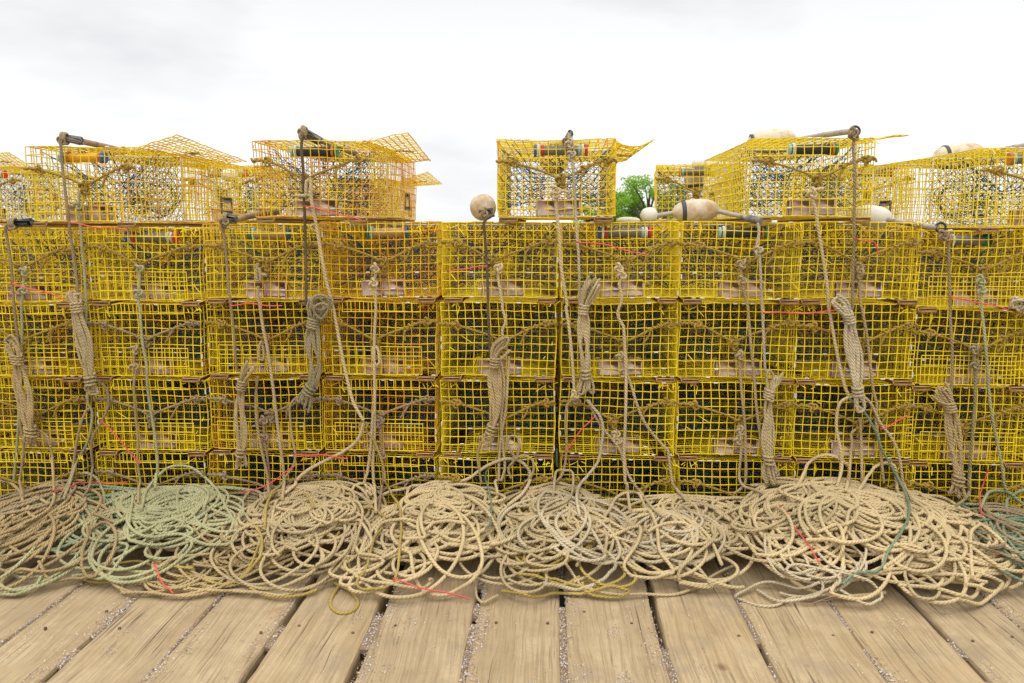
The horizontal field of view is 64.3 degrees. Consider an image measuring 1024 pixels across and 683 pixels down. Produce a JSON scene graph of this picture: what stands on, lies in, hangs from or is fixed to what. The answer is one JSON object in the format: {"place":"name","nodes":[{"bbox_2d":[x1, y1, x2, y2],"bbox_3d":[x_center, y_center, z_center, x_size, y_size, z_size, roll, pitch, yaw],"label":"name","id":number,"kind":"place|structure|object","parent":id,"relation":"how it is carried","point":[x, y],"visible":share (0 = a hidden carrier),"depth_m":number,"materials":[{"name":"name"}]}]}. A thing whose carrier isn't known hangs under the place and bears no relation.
{"place":"outdoors","nodes":[
{"label":"outdoors","id":0,"kind":"place"},
{"bbox_2d":[0,230,1021,631],"bbox_3d":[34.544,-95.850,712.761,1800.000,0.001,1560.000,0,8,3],"label":"ground","id":1,"kind":"structure","parent":0,"point":[560,528],"depth_m":6.78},
{"bbox_2d":[613,174,686,221],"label":"leafy tree","id":2,"kind":"object","parent":1,"relation":"on","point":[634,198],"visible":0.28,"depth_m":43.69,"materials":[{"name":"green plant"}]},
{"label":"deck beam","id":3,"kind":"structure","parent":1,"relation":"on","visible":0},
{"bbox_2d":[0,392,1023,682],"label":"wharf deck","id":4,"kind":"structure","parent":3,"relation":"on","point":[318,640],"depth_m":2.91,"materials":[{"name":"brown wood"}]},
{"bbox_2d":[0,398,110,494],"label":"lobster trap","id":5,"kind":"object","parent":4,"relation":"on","point":[19,462],"visible":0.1,"depth_m":4.52,"materials":[{"name":"yellow metal"}]},
{"bbox_2d":[0,343,94,437],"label":"lobster trap","id":6,"kind":"object","parent":5,"relation":"on","point":[5,417],"visible":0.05,"depth_m":4.47,"materials":[{"name":"yellow metal"}]},
{"bbox_2d":[0,285,100,366],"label":"lobster trap","id":7,"kind":"object","parent":6,"relation":"on","point":[9,332],"visible":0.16,"depth_m":4.50,"materials":[{"name":"yellow metal"}]},
{"bbox_2d":[0,226,98,297],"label":"lobster trap","id":8,"kind":"object","parent":7,"relation":"on","point":[14,257],"visible":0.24,"depth_m":4.50,"materials":[{"name":"yellow metal"}]},
{"bbox_2d":[0,479,125,591],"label":"rope pile","id":9,"kind":"object","parent":4,"relation":"on","point":[12,504],"visible":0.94,"depth_m":3.49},
{"bbox_2d":[12,385,122,437],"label":"lobster trap","id":10,"kind":"object","parent":4,"relation":"on","point":[60,407],"depth_m":5.53,"materials":[{"name":"yellow metal"}]},
{"bbox_2d":[1,333,156,393],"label":"lobster trap","id":11,"kind":"object","parent":10,"relation":"on","point":[50,377],"visible":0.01,"depth_m":5.30,"materials":[{"name":"yellow metal"}]},
{"bbox_2d":[0,278,153,335],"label":"lobster trap","id":12,"kind":"object","parent":11,"relation":"on","point":[53,314],"depth_m":5.42,"materials":[{"name":"yellow metal"}]},
{"bbox_2d":[0,223,146,280],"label":"lobster trap","id":13,"kind":"object","parent":12,"relation":"on","point":[53,248],"visible":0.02,"depth_m":5.39,"materials":[{"name":"yellow metal"}]},
{"bbox_2d":[0,152,117,223],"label":"lobster trap","id":14,"kind":"object","parent":13,"relation":"on","point":[5,170],"visible":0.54,"depth_m":5.59,"materials":[{"name":"yellow metal"}]},
{"bbox_2d":[0,401,191,527],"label":"lobster trap","id":15,"kind":"object","parent":4,"relation":"on","point":[63,474],"visible":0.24,"depth_m":4.12,"materials":[{"name":"yellow metal"}]},
{"bbox_2d":[0,343,196,454],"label":"lobster trap","id":16,"kind":"object","parent":15,"relation":"on","point":[55,432],"visible":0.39,"depth_m":4.02,"materials":[{"name":"yellow metal"}]},
{"bbox_2d":[0,289,194,381],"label":"lobster trap","id":17,"kind":"object","parent":16,"relation":"on","point":[37,366],"visible":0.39,"depth_m":3.97,"materials":[{"name":"yellow metal"}]},
{"bbox_2d":[4,334,37,444],"bbox_3d":[-2.290,0.227,3.796,0.124,0.527,0.064,0,8,3],"label":"rope hank","id":18,"kind":"object","parent":17,"relation":"hanging from","point":[25,407],"visible":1,"depth_m":3.79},
{"bbox_2d":[0,225,190,307],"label":"lobster trap","id":19,"kind":"object","parent":17,"relation":"on","point":[34,295],"visible":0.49,"depth_m":3.98,"materials":[{"name":"yellow metal"}]},
{"bbox_2d":[0,464,265,595],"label":"rope pile","id":20,"kind":"object","parent":4,"relation":"on","point":[159,511],"visible":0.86,"depth_m":3.51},
{"bbox_2d":[94,400,288,528],"bbox_3d":[-1.691,0.624,4.489,0.549,0.379,1.242,0,8,3],"label":"lobster trap","id":21,"kind":"object","parent":4,"relation":"on","point":[184,474],"visible":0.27,"depth_m":4.04,"materials":[{"name":"yellow metal"}]},
{"bbox_2d":[92,344,285,456],"bbox_3d":[-1.678,0.274,4.441,0.556,0.374,1.242,0,8,2],"label":"lobster trap","id":22,"kind":"object","parent":21,"relation":"on","point":[198,405],"visible":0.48,"depth_m":3.91,"materials":[{"name":"yellow metal"}]},
{"bbox_2d":[87,290,286,382],"bbox_3d":[-1.674,-0.077,4.394,0.552,0.369,1.242,0,8,3],"label":"lobster trap","id":23,"kind":"object","parent":22,"relation":"on","point":[163,363],"visible":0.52,"depth_m":3.88,"materials":[{"name":"yellow metal"}]},
{"bbox_2d":[85,226,284,306],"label":"lobster trap","id":24,"kind":"object","parent":23,"relation":"on","point":[166,291],"visible":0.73,"depth_m":3.80,"materials":[{"name":"yellow metal"}]},
{"bbox_2d":[22,134,246,227],"bbox_3d":[-1.811,-0.806,4.289,0.769,0.408,1.274,1,8,5],"label":"lobster trap","id":25,"kind":"object","parent":24,"relation":"on","point":[90,213],"visible":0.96,"depth_m":3.95,"materials":[{"name":"yellow metal"}]},
{"bbox_2d":[59,140,78,298],"bbox_3d":[-2.022,-0.539,3.722,0.042,0.747,0.012,0,8,3],"label":"hanging rope","id":26,"kind":"object","parent":25,"relation":"hanging from","point":[68,215],"visible":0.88,"depth_m":3.71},
{"bbox_2d":[65,290,98,395],"bbox_3d":[-1.980,0.007,3.751,0.122,0.493,0.064,0,8,3],"label":"rope hank","id":27,"kind":"object","parent":26,"relation":"hanging from","point":[84,348],"visible":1,"depth_m":3.74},
{"bbox_2d":[79,489,324,597],"bbox_3d":[-1.226,0.848,3.457,0.789,0.205,0.856,5,9,33],"label":"rope pile","id":28,"kind":"object","parent":4,"relation":"on","point":[188,581],"visible":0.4,"depth_m":3.29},
{"bbox_2d":[164,388,290,450],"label":"lobster trap","id":29,"kind":"object","parent":4,"relation":"on","point":[202,414],"depth_m":5.31,"materials":[{"name":"yellow metal"}]},
{"bbox_2d":[163,330,300,392],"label":"lobster trap","id":30,"kind":"object","parent":29,"relation":"on","point":[207,360],"depth_m":5.34,"materials":[{"name":"yellow metal"}]},
{"bbox_2d":[164,278,294,336],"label":"lobster trap","id":31,"kind":"object","parent":30,"relation":"on","point":[211,314],"visible":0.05,"depth_m":5.42,"materials":[{"name":"yellow metal"}]},
{"bbox_2d":[154,227,296,280],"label":"lobster trap","id":32,"kind":"object","parent":31,"relation":"on","point":[208,253],"visible":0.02,"depth_m":5.29,"materials":[{"name":"yellow metal"}]},
{"bbox_2d":[180,165,318,223],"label":"lobster trap","id":33,"kind":"object","parent":32,"relation":"on","point":[248,193],"visible":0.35,"depth_m":5.32,"materials":[{"name":"yellow metal"}]},
{"bbox_2d":[207,401,369,507],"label":"lobster trap","id":34,"kind":"object","parent":4,"relation":"on","point":[276,472],"visible":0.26,"depth_m":4.04,"materials":[{"name":"yellow metal"}]},
{"bbox_2d":[207,345,377,455],"bbox_3d":[-1.128,0.271,4.423,0.542,0.370,1.246,0,8,3],"label":"lobster trap","id":35,"kind":"object","parent":34,"relation":"on","point":[314,446],"visible":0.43,"depth_m":3.91,"materials":[{"name":"yellow metal"}]},
{"bbox_2d":[204,287,373,379],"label":"lobster trap","id":36,"kind":"object","parent":35,"relation":"on","point":[281,360],"visible":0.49,"depth_m":3.87,"materials":[{"name":"yellow metal"}]},
{"bbox_2d":[234,360,254,469],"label":"rope hank","id":37,"kind":"object","parent":36,"relation":"hanging from","point":[242,434],"visible":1,"depth_m":3.76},
{"bbox_2d":[202,222,375,303],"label":"lobster trap","id":38,"kind":"object","parent":36,"relation":"on","point":[274,288],"visible":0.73,"depth_m":3.80,"materials":[{"name":"yellow metal"}]},
{"bbox_2d":[209,480,389,614],"bbox_3d":[-0.881,0.833,3.441,0.720,0.254,0.848,0,8,3],"label":"rope pile","id":39,"kind":"object","parent":4,"relation":"on","point":[318,511],"visible":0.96,"depth_m":3.42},
{"bbox_2d":[322,402,460,530],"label":"lobster trap","id":40,"kind":"object","parent":4,"relation":"on","point":[410,471],"visible":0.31,"depth_m":4.03,"materials":[{"name":"yellow metal"}]},
{"bbox_2d":[321,344,462,457],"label":"lobster trap","id":41,"kind":"object","parent":40,"relation":"on","point":[430,445],"visible":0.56,"depth_m":3.89,"materials":[{"name":"yellow metal"}]},
{"bbox_2d":[321,284,459,380],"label":"lobster trap","id":42,"kind":"object","parent":41,"relation":"on","point":[401,359],"visible":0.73,"depth_m":3.84,"materials":[{"name":"yellow metal"}]},
{"bbox_2d":[284,177,364,495],"bbox_3d":[-0.861,-0.013,3.660,0.367,1.432,0.116,0,8,3],"label":"hanging rope","id":43,"kind":"object","parent":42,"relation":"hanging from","point":[307,190],"visible":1,"depth_m":3.70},
{"bbox_2d":[295,294,333,412],"bbox_3d":[-0.904,0.056,3.700,0.194,0.550,0.076,2,8,16],"label":"rope hank","id":44,"kind":"object","parent":43,"relation":"hanging from","point":[322,308],"visible":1,"depth_m":3.69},
{"bbox_2d":[320,221,464,302],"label":"lobster trap","id":45,"kind":"object","parent":42,"relation":"on","point":[430,291],"visible":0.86,"depth_m":3.79,"materials":[{"name":"yellow metal"}]},
{"bbox_2d":[250,132,430,223],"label":"lobster trap","id":46,"kind":"object","parent":45,"relation":"on","point":[333,154],"visible":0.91,"depth_m":3.88,"materials":[{"name":"yellow metal"}]},
{"bbox_2d":[368,262,380,512],"bbox_3d":[-0.602,0.197,3.634,0.058,1.091,0.267,-2,8,-12],"label":"hanging rope","id":47,"kind":"object","parent":45,"relation":"hanging from","point":[373,282],"visible":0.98,"depth_m":3.73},
{"bbox_2d":[328,457,531,599],"bbox_3d":[-0.344,0.761,3.450,0.841,0.362,0.760,0,8,3],"label":"rope pile","id":48,"kind":"object","parent":4,"relation":"on","point":[431,509],"visible":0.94,"depth_m":3.40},
{"bbox_2d":[438,405,553,529],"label":"lobster trap","id":49,"kind":"object","parent":4,"relation":"on","point":[544,469],"visible":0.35,"depth_m":4.04,"materials":[{"name":"yellow metal"}]},
{"bbox_2d":[439,344,557,458],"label":"lobster trap","id":50,"kind":"object","parent":49,"relation":"on","point":[473,408],"visible":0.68,"depth_m":3.93,"materials":[{"name":"yellow metal"}]},
{"bbox_2d":[439,297,559,381],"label":"lobster trap","id":51,"kind":"object","parent":50,"relation":"on","point":[543,350],"visible":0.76,"depth_m":3.91,"materials":[{"name":"yellow metal"}]},
{"bbox_2d":[482,336,511,446],"bbox_3d":[-0.070,0.229,3.689,0.140,0.510,0.064,0,8,3],"label":"rope hank","id":52,"kind":"object","parent":51,"relation":"hanging from","point":[494,378],"visible":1,"depth_m":3.68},
{"bbox_2d":[440,221,561,302],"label":"lobster trap","id":53,"kind":"object","parent":51,"relation":"on","point":[544,291],"visible":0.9,"depth_m":3.87,"materials":[{"name":"yellow metal"}]},
{"bbox_2d":[493,263,509,494],"bbox_3d":[-0.065,0.171,3.687,0.070,1.046,0.124,4,9,26],"label":"hanging rope","id":54,"kind":"object","parent":53,"relation":"hanging from","point":[497,268],"visible":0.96,"depth_m":3.73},
{"bbox_2d":[0,539,1023,682],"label":"shell grit","id":55,"kind":"object","parent":4,"relation":"on","point":[371,634],"visible":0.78,"depth_m":2.89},
{"bbox_2d":[509,377,589,452],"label":"lobster trap","id":56,"kind":"object","parent":4,"relation":"on","point":[556,424],"visible":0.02,"depth_m":5.39,"materials":[{"name":"yellow metal"}]},
{"bbox_2d":[508,319,587,398],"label":"lobster trap","id":57,"kind":"object","parent":56,"relation":"on","point":[556,373],"visible":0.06,"depth_m":5.16,"materials":[{"name":"yellow metal"}]},
{"bbox_2d":[506,279,591,341],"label":"lobster trap","id":58,"kind":"object","parent":57,"relation":"on","point":[557,304],"visible":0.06,"depth_m":5.31,"materials":[{"name":"yellow metal"}]},
{"bbox_2d":[500,224,587,279],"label":"lobster trap","id":59,"kind":"object","parent":58,"relation":"on","point":[511,257],"visible":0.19,"depth_m":5.29,"materials":[{"name":"yellow metal"}]},
{"bbox_2d":[458,469,733,603],"bbox_3d":[0.350,0.798,3.425,1.133,0.320,0.753,0,8,3],"label":"rope pile","id":60,"kind":"object","parent":4,"relation":"on","point":[551,507],"visible":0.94,"depth_m":3.34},
{"bbox_2d":[557,406,678,529],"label":"lobster trap","id":61,"kind":"object","parent":4,"relation":"on","point":[639,474],"visible":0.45,"depth_m":4.10,"materials":[{"name":"yellow metal"}]},
{"bbox_2d":[557,344,677,460],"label":"lobster trap","id":62,"kind":"object","parent":61,"relation":"on","point":[665,400],"visible":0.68,"depth_m":3.90,"materials":[{"name":"yellow metal"}]},
{"bbox_2d":[558,294,679,382],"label":"lobster trap","id":63,"kind":"object","parent":62,"relation":"on","point":[658,371],"visible":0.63,"depth_m":3.87,"materials":[{"name":"yellow metal"}]},
{"bbox_2d":[558,219,682,303],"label":"lobster trap","id":64,"kind":"object","parent":63,"relation":"on","point":[639,287],"visible":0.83,"depth_m":3.75,"materials":[{"name":"yellow metal"}]},
{"bbox_2d":[495,138,654,222],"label":"lobster trap","id":65,"kind":"object","parent":64,"relation":"on","point":[608,159],"visible":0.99,"depth_m":3.77,"materials":[{"name":"yellow metal"}]},
{"bbox_2d":[550,185,580,400],"bbox_3d":[0.238,-0.207,3.625,0.145,0.962,0.029,0,8,3],"label":"hanging rope","id":66,"kind":"object","parent":65,"relation":"hanging from","point":[555,192],"visible":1,"depth_m":3.62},
{"bbox_2d":[564,133,580,303],"bbox_3d":[0.268,-0.537,3.593,0.083,0.747,0.029,0,8,3],"label":"hanging rope","id":67,"kind":"object","parent":65,"relation":"hanging from","point":[569,143],"visible":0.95,"depth_m":3.58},
{"bbox_2d":[577,276,601,395],"bbox_3d":[0.344,-0.024,3.634,0.109,0.541,0.064,0,8,3],"label":"rope hank","id":68,"kind":"object","parent":67,"relation":"hanging from","point":[585,382],"visible":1,"depth_m":3.63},
{"bbox_2d":[613,262,631,510],"bbox_3d":[0.491,0.195,3.609,0.093,1.086,0.191,0,8,3],"label":"hanging rope","id":69,"kind":"object","parent":64,"relation":"hanging from","point":[618,268],"visible":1,"depth_m":3.67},
{"bbox_2d":[586,490,776,588],"bbox_3d":[0.723,0.832,3.474,0.824,0.201,0.641,0,8,3],"label":"rope pile","id":70,"kind":"object","parent":4,"relation":"on","point":[682,527],"visible":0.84,"depth_m":3.38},
{"bbox_2d":[677,384,761,450],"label":"lobster trap","id":71,"kind":"object","parent":4,"relation":"on","point":[710,405],"visible":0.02,"depth_m":5.27,"materials":[{"name":"yellow metal"}]},
{"bbox_2d":[675,324,762,398],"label":"lobster trap","id":72,"kind":"object","parent":71,"relation":"on","point":[712,388],"visible":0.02,"depth_m":5.15,"materials":[{"name":"yellow metal"}]},
{"bbox_2d":[678,279,771,342],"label":"lobster trap","id":73,"kind":"object","parent":72,"relation":"on","point":[716,317],"visible":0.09,"depth_m":5.24,"materials":[{"name":"yellow metal"}]},
{"bbox_2d":[680,225,770,281],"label":"lobster trap","id":74,"kind":"object","parent":73,"relation":"on","point":[714,240],"visible":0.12,"depth_m":5.27,"materials":[{"name":"yellow metal"}]},
{"bbox_2d":[654,163,744,222],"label":"lobster trap","id":75,"kind":"object","parent":74,"relation":"on","point":[662,172],"visible":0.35,"depth_m":5.17,"materials":[{"name":"yellow metal"}]},
{"bbox_2d":[650,405,798,531],"bbox_3d":[1.075,0.642,4.358,0.549,0.379,1.244,0,8,3],"label":"lobster trap","id":76,"kind":"object","parent":4,"relation":"on","point":[728,465],"visible":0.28,"depth_m":4.05,"materials":[{"name":"yellow metal"}]},
{"bbox_2d":[648,346,795,461],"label":"lobster trap","id":77,"kind":"object","parent":76,"relation":"on","point":[722,445],"visible":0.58,"depth_m":3.82,"materials":[{"name":"yellow metal"}]},
{"bbox_2d":[645,287,802,383],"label":"lobster trap","id":78,"kind":"object","parent":77,"relation":"on","point":[727,364],"visible":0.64,"depth_m":3.82,"materials":[{"name":"yellow metal"}]},
{"bbox_2d":[652,221,804,304],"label":"lobster trap","id":79,"kind":"object","parent":78,"relation":"on","point":[712,288],"visible":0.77,"depth_m":3.69,"materials":[{"name":"yellow metal"}]},
{"bbox_2d":[657,199,762,224],"bbox_3d":[0.904,-0.592,3.726,0.498,0.120,0.143,4,9,28],"label":"fishing buoy","id":80,"kind":"object","parent":79,"relation":"on","point":[698,210],"visible":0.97,"depth_m":3.71,"materials":[{"name":"beige plastic"}]},
{"bbox_2d":[753,223,766,370],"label":"hanging rope","id":81,"kind":"object","parent":80,"relation":"hanging from","point":[758,250],"visible":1,"depth_m":3.59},
{"bbox_2d":[761,369,783,486],"bbox_3d":[1.165,0.386,3.651,0.094,0.537,0.064,0,8,3],"label":"rope hank","id":82,"kind":"object","parent":81,"relation":"hanging from","point":[769,468],"visible":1,"depth_m":3.65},
{"bbox_2d":[734,528,883,607],"bbox_3d":[1.138,0.882,3.224,0.554,0.216,0.346,0,8,3],"label":"rope pile","id":83,"kind":"object","parent":4,"relation":"on","point":[810,571],"visible":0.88,"depth_m":3.14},
{"bbox_2d":[741,409,916,538],"bbox_3d":[1.609,0.651,4.328,0.544,0.370,1.242,0,8,3],"label":"lobster trap","id":84,"kind":"object","parent":4,"relation":"on","point":[820,467],"visible":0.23,"depth_m":3.98,"materials":[{"name":"yellow metal"}]},
{"bbox_2d":[736,346,916,464],"bbox_3d":[1.579,0.291,4.284,0.542,0.370,1.244,0,8,3],"label":"lobster trap","id":85,"kind":"object","parent":84,"relation":"on","point":[817,411],"visible":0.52,"depth_m":3.79,"materials":[{"name":"yellow metal"}]},
{"bbox_2d":[736,288,920,385],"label":"lobster trap","id":86,"kind":"object","parent":85,"relation":"on","point":[820,351],"visible":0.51,"depth_m":3.76,"materials":[{"name":"yellow metal"}]},
{"bbox_2d":[733,220,926,304],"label":"lobster trap","id":87,"kind":"object","parent":86,"relation":"on","point":[870,289],"visible":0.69,"depth_m":3.74,"materials":[{"name":"yellow metal"}]},
{"bbox_2d":[702,134,908,221],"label":"lobster trap","id":88,"kind":"object","parent":87,"relation":"on","point":[800,209],"visible":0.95,"depth_m":3.74,"materials":[{"name":"yellow metal"}]},
{"bbox_2d":[806,186,864,485],"bbox_3d":[1.421,-0.014,3.553,0.302,1.309,0.137,0,8,3],"label":"hanging rope","id":89,"kind":"object","parent":88,"relation":"hanging from","point":[812,194],"visible":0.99,"depth_m":3.59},
{"bbox_2d":[830,293,865,412],"bbox_3d":[1.483,0.054,3.590,0.184,0.532,0.064,0,8,3],"label":"rope hank","id":90,"kind":"object","parent":86,"relation":"hanging from","point":[853,350],"visible":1,"depth_m":3.58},
{"bbox_2d":[710,453,950,600],"bbox_3d":[1.326,0.750,3.391,0.988,0.396,0.718,0,8,3],"label":"rope pile","id":91,"kind":"object","parent":4,"relation":"on","point":[831,509],"visible":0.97,"depth_m":3.36,"materials":[{"name":"fabric"}]},
{"bbox_2d":[810,386,940,458],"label":"lobster trap","id":92,"kind":"object","parent":4,"relation":"on","point":[893,405],"depth_m":5.17,"materials":[{"name":"yellow metal"}]},
{"bbox_2d":[828,330,931,400],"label":"lobster trap","id":93,"kind":"object","parent":92,"relation":"on","point":[879,382],"depth_m":5.19,"materials":[{"name":"yellow metal"}]},
{"bbox_2d":[805,280,949,342],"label":"lobster trap","id":94,"kind":"object","parent":93,"relation":"on","point":[893,317],"visible":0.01,"depth_m":5.16,"materials":[{"name":"yellow metal"}]},
{"bbox_2d":[810,223,958,281],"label":"lobster trap","id":95,"kind":"object","parent":94,"relation":"on","point":[895,253],"visible":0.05,"depth_m":5.16,"materials":[{"name":"yellow metal"}]},
{"bbox_2d":[779,165,914,218],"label":"lobster trap","id":96,"kind":"object","parent":95,"relation":"on","point":[878,183],"visible":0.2,"depth_m":5.26,"materials":[{"name":"yellow metal"}]},
{"bbox_2d":[823,407,1023,537],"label":"lobster trap","id":97,"kind":"object","parent":4,"relation":"on","point":[929,483],"visible":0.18,"depth_m":3.88,"materials":[{"name":"yellow metal"}]},
{"bbox_2d":[820,355,1023,467],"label":"lobster trap","id":98,"kind":"object","parent":97,"relation":"on","point":[982,449],"visible":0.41,"depth_m":3.73,"materials":[{"name":"yellow metal"}]},
{"bbox_2d":[819,293,1023,391],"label":"lobster trap","id":99,"kind":"object","parent":98,"relation":"on","point":[963,374],"visible":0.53,"depth_m":3.73,"materials":[{"name":"yellow metal"}]},
{"bbox_2d":[825,229,1023,312],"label":"lobster trap","id":100,"kind":"object","parent":99,"relation":"on","point":[939,297],"visible":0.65,"depth_m":3.69,"materials":[{"name":"yellow metal"}]},
{"bbox_2d":[865,147,1023,232],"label":"lobster trap","id":101,"kind":"object","parent":100,"relation":"on","point":[971,159],"visible":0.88,"depth_m":3.98,"materials":[{"name":"yellow metal"}]},
{"bbox_2d":[932,381,965,499],"bbox_3d":[1.947,0.443,3.621,0.186,0.536,0.064,0,8,3],"label":"rope hank","id":102,"kind":"object","parent":99,"relation":"hanging from","point":[943,398],"visible":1,"depth_m":3.61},
{"bbox_2d":[828,490,1023,605],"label":"rope pile","id":103,"kind":"object","parent":4,"relation":"on","point":[962,547],"visible":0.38,"depth_m":3.20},
{"bbox_2d":[909,415,1023,531],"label":"lobster trap","id":104,"kind":"object","parent":4,"relation":"on","point":[1009,483],"visible":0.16,"depth_m":4.13,"materials":[{"name":"yellow metal"}]},
{"bbox_2d":[911,348,1023,462],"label":"lobster trap","id":105,"kind":"object","parent":104,"relation":"on","point":[1005,417],"visible":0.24,"depth_m":4.06,"materials":[{"name":"yellow metal"}]},
{"bbox_2d":[914,291,1023,382],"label":"lobster trap","id":106,"kind":"object","parent":105,"relation":"on","point":[1001,331],"visible":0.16,"depth_m":4.09,"materials":[{"name":"yellow metal"}]},
{"bbox_2d":[919,226,1023,299],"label":"lobster trap","id":107,"kind":"object","parent":106,"relation":"on","point":[1017,258],"visible":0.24,"depth_m":4.07,"materials":[{"name":"yellow metal"}]},
{"bbox_2d":[956,488,1023,582],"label":"rope pile","id":108,"kind":"object","parent":4,"relation":"on","point":[1006,515],"visible":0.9,"depth_m":3.46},
{"bbox_2d":[0,0,1023,228],"label":"sky","id":109,"kind":"structure","parent":0,"point":[696,78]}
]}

